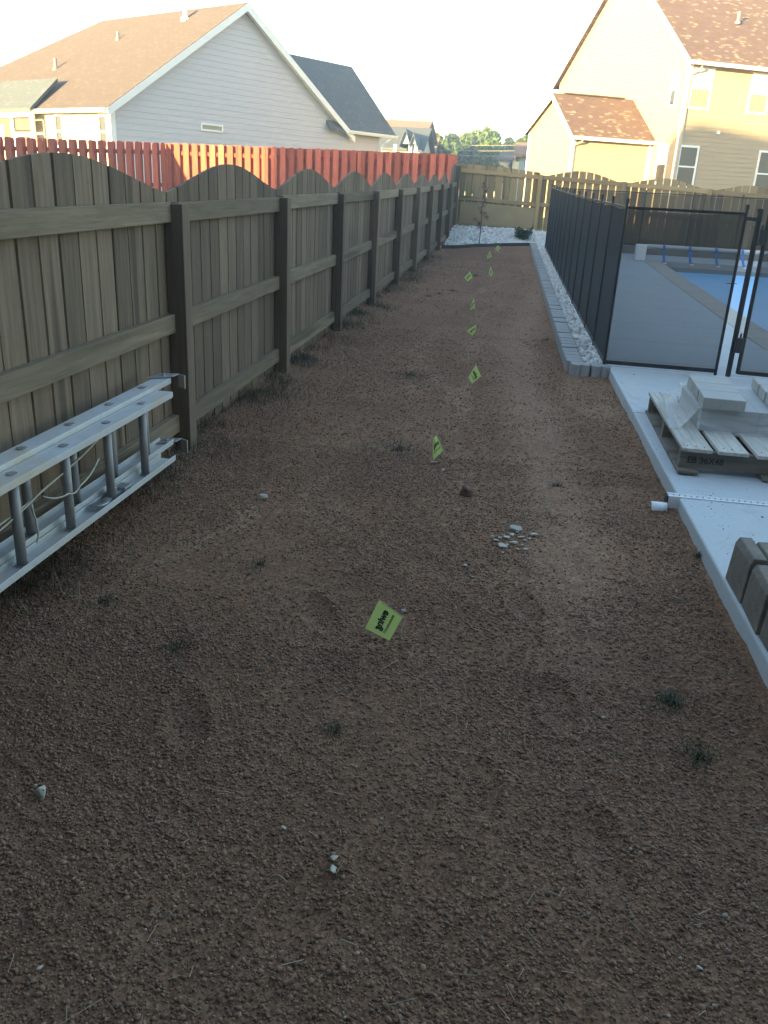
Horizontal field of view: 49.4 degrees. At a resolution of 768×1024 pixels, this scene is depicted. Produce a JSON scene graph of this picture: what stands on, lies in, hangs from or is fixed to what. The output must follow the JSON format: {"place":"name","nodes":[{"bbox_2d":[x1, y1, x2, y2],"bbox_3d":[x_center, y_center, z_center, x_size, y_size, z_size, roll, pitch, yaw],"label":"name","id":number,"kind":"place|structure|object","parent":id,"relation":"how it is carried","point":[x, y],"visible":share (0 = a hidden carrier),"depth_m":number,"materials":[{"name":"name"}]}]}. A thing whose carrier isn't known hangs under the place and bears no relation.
{"place":"outdoors","nodes":[
{"label":"outdoors","id":0,"kind":"place"},
{"bbox_2d":[0,0,598,196],"label":"sky","id":1,"kind":"structure","parent":0,"point":[460,66],"materials":[{"name":"white"}]},
{"bbox_2d":[0,195,767,1023],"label":"ground","id":2,"kind":"structure","parent":0,"point":[534,445],"depth_m":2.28,"materials":[{"name":"red soil"}]},
{"bbox_2d":[35,785,45,797],"bbox_3d":[-0.782,0.641,1.915,0.034,0.023,0.028,17,25,32],"label":"stone","id":3,"kind":"object","parent":2,"relation":"on","point":[40,791],"visible":1,"depth_m":1.91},
{"bbox_2d":[0,373,187,592],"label":"extension ladder","id":4,"kind":"object","parent":2,"relation":"on","point":[32,543],"visible":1,"depth_m":2.93,"materials":[{"name":"metal"}]},
{"bbox_2d":[81,588,120,610],"bbox_3d":[-0.929,0.291,2.747,0.140,0.026,0.125,-6,23,-23],"label":"grass tuft","id":5,"kind":"object","parent":2,"relation":"on","point":[103,599],"visible":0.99,"depth_m":2.75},
{"bbox_2d":[149,630,193,667],"bbox_3d":[-0.637,0.405,2.493,0.153,0.033,0.202,6,22,8],"label":"grass tuft","id":6,"kind":"object","parent":2,"relation":"on","point":[171,645],"visible":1,"depth_m":2.50,"materials":[{"name":"plant"}]},
{"bbox_2d":[0,2,398,190],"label":"lavender house","id":7,"kind":"structure","parent":2,"relation":"on","point":[234,74],"depth_m":30.23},
{"bbox_2d":[15,132,31,152],"bbox_3d":[-12.830,-12.398,29.998,1.200,2.300,0.040,19,26,35],"label":"door","id":8,"kind":"structure","parent":7,"relation":"in","point":[17,134],"depth_m":29.61,"materials":[{"name":"white paint"}]},
{"bbox_2d":[53,114,64,147],"bbox_3d":[-11.235,-13.190,28.895,0.506,1.090,0.233,10,22,17],"label":"window","id":9,"kind":"structure","parent":7,"relation":"in","point":[58,118],"depth_m":28.84,"materials":[{"name":"glass"}]},
{"bbox_2d":[97,114,108,148],"bbox_3d":[-9.207,-12.482,27.395,0.506,1.060,0.232,10,22,17],"label":"window","id":10,"kind":"structure","parent":7,"relation":"in","point":[102,118],"depth_m":27.35,"materials":[{"name":"glass"}]},
{"bbox_2d":[200,123,222,132],"bbox_3d":[-6.198,-13.836,30.052,0.549,0.260,0.906,6,22,8],"label":"window","id":11,"kind":"structure","parent":7,"relation":"in","point":[203,126],"depth_m":30.03,"materials":[{"name":"white paint"}]},
{"bbox_2d":[0,299,410,811],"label":"dry straw","id":12,"kind":"object","parent":2,"relation":"on","point":[178,488],"visible":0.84,"depth_m":3.67,"materials":[{"name":"beige plant"}]},
{"bbox_2d":[0,254,445,661],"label":"dead grass","id":13,"kind":"structure","parent":2,"relation":"on","point":[312,357],"depth_m":4.58,"materials":[{"name":"plant"}]},
{"bbox_2d":[0,137,457,191],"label":"red fence","id":14,"kind":"object","parent":2,"relation":"on","point":[274,167],"visible":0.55,"depth_m":20.30,"materials":[{"name":"wood"}]},
{"bbox_2d":[0,153,460,542],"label":"scalloped fence","id":15,"kind":"object","parent":2,"relation":"on","point":[221,285],"visible":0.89,"depth_m":3.99,"materials":[{"name":"brown wood"}]},
{"bbox_2d":[239,556,271,571],"bbox_3d":[-0.470,0.184,3.084,0.127,0.026,0.106,6,22,8],"label":"grass tuft","id":16,"kind":"object","parent":2,"relation":"on","point":[260,563],"visible":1,"depth_m":3.08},
{"bbox_2d":[259,494,267,499],"bbox_3d":[-0.537,-0.066,3.701,0.041,0.026,0.033,13,23,23],"label":"stone","id":17,"kind":"object","parent":2,"relation":"on","point":[263,496],"visible":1,"depth_m":3.69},
{"bbox_2d":[316,717,345,744],"bbox_3d":[-0.123,0.563,2.161,0.080,0.026,0.149,-12,26,-34],"label":"grass tuft","id":18,"kind":"object","parent":2,"relation":"on","point":[334,730],"visible":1,"depth_m":2.17,"materials":[{"name":"plant"}]},
{"bbox_2d":[330,865,336,873],"bbox_3d":[-0.106,0.742,1.734,0.014,0.006,0.022,11,23,6],"label":"stone","id":19,"kind":"object","parent":2,"relation":"on","point":[333,868],"visible":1,"depth_m":1.73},
{"bbox_2d":[0,282,754,1021],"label":"pebbles","id":20,"kind":"object","parent":2,"relation":"on","point":[724,916],"visible":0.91,"depth_m":2.11,"materials":[{"name":"gravel"}]},
{"bbox_2d":[0,346,767,1023],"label":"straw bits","id":21,"kind":"object","parent":2,"relation":"on","point":[348,724],"visible":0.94,"depth_m":2.05,"materials":[{"name":"beige plant"}]},
{"bbox_2d":[365,599,405,645],"bbox_3d":[0.004,0.361,2.601,0.119,0.173,0.045,8,22,12],"label":"marker flag","id":22,"kind":"object","parent":2,"relation":"on","point":[384,620],"visible":1,"depth_m":2.59,"materials":[{"name":"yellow plastic"}]},
{"bbox_2d":[363,438,427,460],"bbox_3d":[0.092,-0.344,4.485,0.408,0.039,0.440,0,21,-7],"label":"grass tuft","id":23,"kind":"object","parent":2,"relation":"on","point":[400,447],"visible":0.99,"depth_m":4.50,"materials":[{"name":"plant"}]},
{"bbox_2d":[381,126,435,153],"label":"distant house","id":24,"kind":"structure","parent":2,"relation":"on","point":[414,140],"depth_m":57.80,"materials":[{"name":"beige"}]},
{"bbox_2d":[387,119,437,145],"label":"roof","id":25,"kind":"structure","parent":2,"relation":"on","point":[411,123],"depth_m":66.11,"materials":[{"name":"beige"}]},
{"bbox_2d":[434,144,510,145],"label":"power line","id":26,"kind":"object","parent":25,"relation":"attached to","point":[481,145],"visible":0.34,"depth_m":67.51,"materials":[{"name":"grey"}]},
{"bbox_2d":[385,368,445,381],"bbox_3d":[0.181,-0.997,6.088,0.494,0.039,0.459,-13,27,-36],"label":"grass tuft","id":27,"kind":"object","parent":2,"relation":"on","point":[410,373],"visible":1,"depth_m":6.12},
{"bbox_2d":[433,434,443,465],"bbox_3d":[0.275,-0.300,4.272,0.068,0.197,0.034,12,23,21],"label":"marker flag","id":28,"kind":"object","parent":2,"relation":"on","point":[437,448],"visible":0.99,"depth_m":4.27,"materials":[{"name":"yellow plastic"}]},
{"bbox_2d":[436,139,458,165],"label":"tree","id":29,"kind":"object","parent":2,"relation":"on","point":[443,147],"visible":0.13,"depth_m":76.14,"materials":[{"name":"green plant"}]},
{"bbox_2d":[443,132,462,149],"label":"tree","id":30,"kind":"object","parent":2,"relation":"on","point":[450,137],"visible":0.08,"depth_m":90.74,"materials":[{"name":"green plant"}]},
{"bbox_2d":[451,132,469,188],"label":"tree","id":31,"kind":"object","parent":2,"relation":"on","point":[464,138],"visible":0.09,"depth_m":88.06,"materials":[{"name":"green plant"}]},
{"bbox_2d":[460,485,473,496],"bbox_3d":[0.384,-0.097,3.874,0.067,0.064,0.056,21,27,38],"label":"clay clod","id":32,"kind":"object","parent":2,"relation":"on","point":[466,491],"visible":1,"depth_m":3.85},
{"bbox_2d":[464,272,472,280],"bbox_3d":[1.181,-3.261,11.667,0.120,0.210,0.013,6,22,8],"label":"marker flag","id":33,"kind":"object","parent":2,"relation":"on","point":[468,277],"visible":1,"depth_m":11.66,"materials":[{"name":"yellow plastic"}]},
{"bbox_2d":[457,140,486,192],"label":"tree","id":34,"kind":"object","parent":2,"relation":"on","point":[468,159],"visible":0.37,"depth_m":75.64,"materials":[{"name":"plant"}]},
{"bbox_2d":[467,324,476,334],"bbox_3d":[0.811,-1.663,7.750,0.086,0.168,0.018,3,21,-1],"label":"marker flag","id":35,"kind":"object","parent":2,"relation":"on","point":[472,331],"visible":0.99,"depth_m":7.74,"materials":[{"name":"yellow plastic"}]},
{"bbox_2d":[467,365,480,386],"bbox_3d":[0.640,-0.950,5.925,0.094,0.203,0.022,2,21,-2],"label":"marker flag","id":36,"kind":"object","parent":2,"relation":"on","point":[474,376],"visible":0.99,"depth_m":5.92,"materials":[{"name":"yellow plastic"}]},
{"bbox_2d":[471,136,477,196],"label":"utility pole","id":37,"kind":"object","parent":2,"relation":"on","point":[475,138],"visible":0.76,"depth_m":71.35,"materials":[{"name":"grey"}]},
{"bbox_2d":[468,126,508,151],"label":"tree","id":38,"kind":"object","parent":2,"relation":"on","point":[484,135],"visible":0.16,"depth_m":83.30,"materials":[{"name":"green plant"}]},
{"bbox_2d":[472,139,506,196],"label":"tree","id":39,"kind":"object","parent":2,"relation":"on","point":[484,155],"visible":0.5,"depth_m":75.11,"materials":[{"name":"green plant"}]},
{"bbox_2d":[442,243,539,248],"bbox_3d":[2.188,-5.552,17.451,2.974,0.151,0.379,-14,27,-37],"label":"landscape edging","id":40,"kind":"object","parent":2,"relation":"on","point":[480,245],"visible":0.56,"depth_m":17.48,"materials":[{"name":"plastic"}]},
{"bbox_2d":[440,224,545,248],"bbox_3d":[2.950,-5.750,17.673,3.261,0.404,3.217,6,22,8],"label":"white stone bed","id":41,"kind":"object","parent":2,"relation":"on","point":[461,235],"visible":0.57,"depth_m":18.36,"materials":[{"name":"gravel"}]},
{"bbox_2d":[473,179,488,243],"bbox_3d":[2.002,-6.135,17.215,0.324,1.373,0.234,-4,23,-18],"label":"maple sapling","id":42,"kind":"object","parent":41,"relation":"on","point":[482,212],"visible":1,"depth_m":17.19,"materials":[{"name":"green plant"}]},
{"bbox_2d":[514,227,532,239],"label":"green shrub","id":43,"kind":"object","parent":41,"relation":"on","point":[521,233],"visible":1,"depth_m":18.34,"materials":[{"name":"green plant"}]},
{"bbox_2d":[492,129,504,151],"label":"tree","id":44,"kind":"object","parent":2,"relation":"on","point":[497,133],"visible":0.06,"depth_m":83.73,"materials":[{"name":"green plant"}]},
{"bbox_2d":[498,543,506,548],"bbox_3d":[0.474,0.134,3.331,0.039,0.008,0.033,11,29,5],"label":"stone chip","id":45,"kind":"object","parent":2,"relation":"on","point":[501,545],"visible":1,"depth_m":3.32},
{"bbox_2d":[494,152,514,199],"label":"distant house","id":46,"kind":"structure","parent":2,"relation":"on","point":[504,158],"depth_m":75.21,"materials":[{"name":"white"}]},
{"bbox_2d":[502,136,514,152],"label":"tree","id":47,"kind":"object","parent":2,"relation":"on","point":[509,140],"visible":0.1,"depth_m":89.43,"materials":[{"name":"green plant"}]},
{"bbox_2d":[508,156,518,168],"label":"distant house","id":48,"kind":"structure","parent":2,"relation":"on","point":[514,163],"depth_m":73.11,"materials":[{"name":"yellow"}]},
{"bbox_2d":[509,525,522,531],"bbox_3d":[0.553,0.069,3.511,0.059,0.010,0.050,10,26,6],"label":"stone chip","id":49,"kind":"object","parent":2,"relation":"on","point":[516,528],"visible":1,"depth_m":3.50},
{"bbox_2d":[511,138,521,150],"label":"tree","id":50,"kind":"object","parent":2,"relation":"on","point":[514,144],"visible":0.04,"depth_m":84.44,"materials":[{"name":"green plant"}]},
{"bbox_2d":[514,142,527,205],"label":"distant house","id":51,"kind":"structure","parent":2,"relation":"on","point":[520,152],"depth_m":50.37,"materials":[{"name":"white"}]},
{"bbox_2d":[521,135,528,142],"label":"tree","id":52,"kind":"object","parent":2,"relation":"on","point":[524,139],"visible":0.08,"depth_m":83.87,"materials":[{"name":"green plant"}]},
{"bbox_2d":[545,480,569,487],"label":"grass tuft","id":53,"kind":"object","parent":2,"relation":"on","point":[557,484],"visible":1,"depth_m":4.05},
{"bbox_2d":[551,315,564,323],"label":"edging paver","id":54,"kind":"object","parent":2,"relation":"on","point":[558,316],"visible":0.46,"depth_m":8.60,"materials":[{"name":"grey concrete"}]},
{"bbox_2d":[552,319,566,330],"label":"edging paver","id":55,"kind":"object","parent":2,"relation":"on","point":[561,321],"visible":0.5,"depth_m":8.33,"materials":[{"name":"grey concrete"}]},
{"bbox_2d":[553,322,567,332],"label":"edging paver","id":56,"kind":"object","parent":2,"relation":"on","point":[557,323],"visible":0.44,"depth_m":8.21,"materials":[{"name":"grey concrete"}]},
{"bbox_2d":[554,327,569,335],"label":"edging paver","id":57,"kind":"object","parent":2,"relation":"on","point":[562,328],"visible":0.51,"depth_m":7.92,"materials":[{"name":"grey concrete"}]},
{"bbox_2d":[555,329,571,340],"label":"edging paver","id":58,"kind":"object","parent":2,"relation":"on","point":[562,331],"visible":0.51,"depth_m":7.77,"materials":[{"name":"grey concrete"}]},
{"bbox_2d":[556,333,572,343],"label":"edging paver","id":59,"kind":"object","parent":2,"relation":"on","point":[569,334],"visible":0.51,"depth_m":7.66,"materials":[{"name":"grey concrete"}]},
{"bbox_2d":[557,335,573,346],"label":"edging paver","id":60,"kind":"object","parent":2,"relation":"on","point":[564,336],"visible":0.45,"depth_m":7.51,"materials":[{"name":"grey concrete"}]},
{"bbox_2d":[558,338,574,350],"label":"edging paver","id":61,"kind":"object","parent":2,"relation":"on","point":[566,339],"visible":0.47,"depth_m":7.38,"materials":[{"name":"grey concrete"}]},
{"bbox_2d":[559,340,575,352],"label":"edging paver","id":62,"kind":"object","parent":2,"relation":"on","point":[566,342],"visible":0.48,"depth_m":7.23,"materials":[{"name":"grey concrete"}]},
{"bbox_2d":[559,344,577,356],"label":"edging paver","id":63,"kind":"object","parent":2,"relation":"on","point":[568,346],"visible":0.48,"depth_m":7.08,"materials":[{"name":"grey concrete"}]},
{"bbox_2d":[561,348,578,359],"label":"edging paver","id":64,"kind":"object","parent":2,"relation":"on","point":[570,349],"visible":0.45,"depth_m":6.96,"materials":[{"name":"grey concrete"}]},
{"bbox_2d":[537,243,602,363],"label":"white stones","id":65,"kind":"object","parent":2,"relation":"on","point":[588,352],"visible":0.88,"depth_m":8.67,"materials":[{"name":"gravel"}]},
{"bbox_2d":[562,351,580,362],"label":"edging paver","id":66,"kind":"object","parent":2,"relation":"on","point":[571,353],"visible":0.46,"depth_m":6.82,"materials":[{"name":"grey concrete"}]},
{"bbox_2d":[563,354,581,366],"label":"edging paver","id":67,"kind":"object","parent":2,"relation":"on","point":[572,356],"visible":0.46,"depth_m":6.68,"materials":[{"name":"grey concrete"}]},
{"bbox_2d":[564,357,583,371],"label":"edging paver","id":68,"kind":"object","parent":2,"relation":"on","point":[568,360],"visible":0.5,"depth_m":6.52,"materials":[{"name":"grey concrete"}]},
{"bbox_2d":[569,361,589,376],"bbox_3d":[1.502,-1.049,6.447,0.142,0.200,0.137,5,21,3],"label":"edging paver","id":69,"kind":"object","parent":2,"relation":"on","point":[580,369],"visible":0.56,"depth_m":6.37,"materials":[{"name":"grey concrete"}]},
{"bbox_2d":[589,363,610,377],"bbox_3d":[1.653,-1.035,6.439,0.142,0.200,0.137,4,21,2],"label":"edging paver","id":70,"kind":"object","parent":2,"relation":"on","point":[599,370],"visible":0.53,"depth_m":6.36,"materials":[{"name":"grey concrete"}]},
{"bbox_2d":[457,164,767,231],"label":"fence","id":71,"kind":"object","parent":2,"relation":"on","point":[511,215],"visible":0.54,"depth_m":18.81,"materials":[{"name":"brown wood"}]},
{"bbox_2d":[522,0,767,216],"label":"taupe house","id":72,"kind":"structure","parent":2,"relation":"on","point":[668,89],"depth_m":34.07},
{"bbox_2d":[653,144,669,183],"bbox_3d":[11.335,-14.222,34.103,0.312,1.506,0.739,4,21,3],"label":"window","id":73,"kind":"structure","parent":72,"relation":"in","point":[663,149],"depth_m":34.07,"materials":[{"name":"white paint"}]},
{"bbox_2d":[667,72,679,106],"bbox_3d":[11.487,-16.726,33.064,0.186,1.225,0.483,2,21,-1],"label":"window","id":74,"kind":"structure","parent":72,"relation":"in","point":[675,76],"depth_m":33.05,"materials":[{"name":"glass"}]},
{"bbox_2d":[675,145,699,187],"bbox_3d":[12.119,-13.833,33.436,0.866,1.576,0.372,4,21,4],"label":"window","id":75,"kind":"structure","parent":72,"relation":"in","point":[688,156],"depth_m":33.41,"materials":[{"name":"white paint"}]},
{"bbox_2d":[687,66,715,109],"bbox_3d":[12.323,-16.454,32.432,0.930,1.470,0.402,5,21,4],"label":"window","id":76,"kind":"structure","parent":72,"relation":"in","point":[702,81],"depth_m":32.43,"materials":[{"name":"glass"}]},
{"bbox_2d":[746,72,767,114],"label":"window","id":77,"kind":"structure","parent":72,"relation":"in","point":[757,103],"depth_m":33.17,"materials":[{"name":"glass"}]},
{"bbox_2d":[753,150,767,193],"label":"window","id":78,"kind":"structure","parent":72,"relation":"in","point":[761,173],"depth_m":34.41,"materials":[{"name":"white paint"}]},
{"bbox_2d":[545,249,767,378],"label":"pool deck","id":79,"kind":"structure","parent":2,"relation":"on","point":[725,350],"depth_m":7.04,"materials":[{"name":"concrete"}]},
{"bbox_2d":[545,184,767,374],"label":"pool fence","id":80,"kind":"object","parent":79,"relation":"on","point":[647,279],"visible":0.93,"depth_m":6.28,"materials":[{"name":"black metal"}]},
{"bbox_2d":[725,208,767,376],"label":"pool gate","id":81,"kind":"structure","parent":80,"relation":"attached to","point":[750,347],"depth_m":6.10,"materials":[{"name":"black metal"}]},
{"bbox_2d":[740,249,759,268],"bbox_3d":[7.829,-4.397,14.783,6.545,0.307,0.580,6,22,8],"label":"pool cover reel","id":82,"kind":"object","parent":79,"relation":"on","point":[744,252],"visible":0.2,"depth_m":15.06,"materials":[{"name":"white plastic"}]},
{"bbox_2d":[635,678,698,731],"bbox_3d":[0.810,0.526,2.371,0.186,0.035,0.255,18,26,33],"label":"grass tuft","id":83,"kind":"object","parent":2,"relation":"on","point":[669,698],"visible":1,"depth_m":2.36,"materials":[{"name":"plant"}]},
{"bbox_2d":[609,366,767,687],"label":"concrete walk","id":84,"kind":"structure","parent":2,"relation":"on","point":[707,533],"depth_m":3.83,"materials":[{"name":"concrete"}]},
{"bbox_2d":[623,373,763,553],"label":"dirt crumbs","id":85,"kind":"object","parent":84,"relation":"on","point":[706,491],"visible":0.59,"depth_m":3.66,"materials":[{"name":"soil"}]},
{"bbox_2d":[645,392,767,481],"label":"wooden pallet","id":86,"kind":"object","parent":84,"relation":"on","point":[683,439],"visible":0.62,"depth_m":4.17,"materials":[{"name":"grey wood"}]},
{"bbox_2d":[679,394,689,414],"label":"concrete paver","id":87,"kind":"object","parent":86,"relation":"on","point":[684,404],"visible":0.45,"depth_m":4.75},
{"bbox_2d":[681,384,693,404],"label":"concrete paver","id":88,"kind":"object","parent":87,"relation":"on","point":[686,392],"visible":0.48,"depth_m":4.73,"materials":[{"name":"concrete"}]},
{"bbox_2d":[688,407,756,433],"bbox_3d":[1.807,-0.494,4.469,0.288,0.058,0.288,6,21,7],"label":"concrete paver","id":89,"kind":"object","parent":86,"relation":"on","point":[722,425],"visible":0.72,"depth_m":4.34,"materials":[{"name":"concrete"}]},
{"bbox_2d":[690,396,759,422],"bbox_3d":[1.809,-0.549,4.448,0.288,0.058,0.288,6,21,7],"label":"concrete paver","id":90,"kind":"object","parent":89,"relation":"on","point":[751,413],"visible":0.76,"depth_m":4.32,"materials":[{"name":"concrete"}]},
{"bbox_2d":[698,390,746,411],"bbox_3d":[1.759,-0.580,4.351,0.208,0.058,0.195,7,22,11],"label":"concrete paver","id":91,"kind":"object","parent":90,"relation":"on","point":[720,400],"visible":1,"depth_m":4.27,"materials":[{"name":"concrete"}]},
{"bbox_2d":[755,423,767,434],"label":"concrete paver","id":92,"kind":"object","parent":86,"relation":"on","point":[761,429],"visible":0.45,"depth_m":4.31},
{"bbox_2d":[747,400,767,423],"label":"concrete paver","id":93,"kind":"object","parent":92,"relation":"on","point":[761,407],"visible":0.69,"depth_m":4.35,"materials":[{"name":"concrete"}]},
{"bbox_3d":[2.054,-0.556,4.584,1.036,0.125,0.738,6,22,8],"label":"plastic netting","id":94,"kind":"object","parent":86,"relation":"on","visible":0},
{"bbox_2d":[687,375,731,390],"bbox_3d":[1.839,-0.720,4.718,0.208,0.058,0.195,7,22,10],"label":"concrete paver","id":95,"kind":"object","parent":94,"relation":"on","point":[692,379],"visible":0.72,"depth_m":4.70,"materials":[{"name":"concrete"}]},
{"bbox_2d":[692,382,738,399],"bbox_3d":[1.799,-0.650,4.534,0.208,0.058,0.195,7,22,11],"label":"concrete paver","id":96,"kind":"object","parent":94,"relation":"on","point":[697,386],"visible":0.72,"depth_m":4.52,"materials":[{"name":"concrete"}]},
{"bbox_2d":[751,377,767,393],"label":"concrete paver","id":97,"kind":"object","parent":94,"relation":"on","point":[756,383],"visible":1,"depth_m":4.73,"materials":[{"name":"concrete"}]},
{"bbox_2d":[758,385,767,401],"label":"concrete paver","id":98,"kind":"object","parent":94,"relation":"on","point":[762,391],"visible":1,"depth_m":4.55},
{"bbox_2d":[649,492,767,511],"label":"trench drain","id":99,"kind":"object","parent":84,"relation":"in","point":[671,499],"visible":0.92,"depth_m":3.76,"materials":[{"name":"white plastic"}]},
{"bbox_2d":[725,537,766,603],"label":"wall block","id":100,"kind":"object","parent":84,"relation":"on","point":[747,556],"depth_m":2.84,"materials":[{"name":"concrete"}]},
{"bbox_2d":[742,565,767,634],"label":"wall block","id":101,"kind":"object","parent":84,"relation":"on","point":[755,604],"depth_m":2.65,"materials":[{"name":"concrete"}]},
{"bbox_2d":[756,542,767,564],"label":"wall block","id":102,"kind":"object","parent":84,"relation":"on","point":[763,547],"depth_m":2.88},
{"bbox_2d":[759,610,767,651],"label":"wall block","id":103,"kind":"object","parent":84,"relation":"on","point":[763,636],"depth_m":2.55,"materials":[{"name":"concrete"}]},
{"bbox_2d":[658,735,732,787],"bbox_3d":[0.790,0.625,2.140,0.162,0.033,0.206,20,27,37],"label":"grass tuft","id":104,"kind":"object","parent":2,"relation":"on","point":[698,755],"visible":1,"depth_m":2.15,"materials":[{"name":"plant"}]},
{"bbox_2d":[727,307,745,333],"bbox_3d":[4.252,-2.994,11.468,0.311,0.267,8.810,6,22,8],"label":"pool coping","id":105,"kind":"object","parent":2,"relation":"on","point":[732,317],"visible":0.02,"depth_m":9.05,"materials":[{"name":"beige concrete"}]},
{"bbox_2d":[739,254,758,260],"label":"curb wall","id":106,"kind":"structure","parent":2,"relation":"on","point":[756,257],"depth_m":16.39,"materials":[{"name":"concrete"}]},
{"bbox_2d":[734,271,755,283],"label":"pool water","id":107,"kind":"structure","parent":0,"point":[738,273],"depth_m":14.92,"materials":[{"name":"blue liquid"}]},
{"bbox_2d":[730,276,754,317],"bbox_3d":[7.494,-2.457,10.642,6.400,0.138,7.908,6,22,8],"label":"pool cover","id":108,"kind":"object","parent":107,"relation":"on","point":[737,292],"visible":0.2,"depth_m":12.07,"materials":[{"name":"plastic"}]},
{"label":"concrete paver","id":109,"kind":"object","parent":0,"visible":0},
{"bbox_2d":[736,389,761,400],"bbox_3d":[2.144,-0.623,4.682,0.288,0.058,0.288,6,22,8],"label":"concrete paver","id":110,"kind":"object","parent":109,"relation":"on","point":[747,394],"visible":0.23,"depth_m":4.67,"materials":[{"name":"concrete"}]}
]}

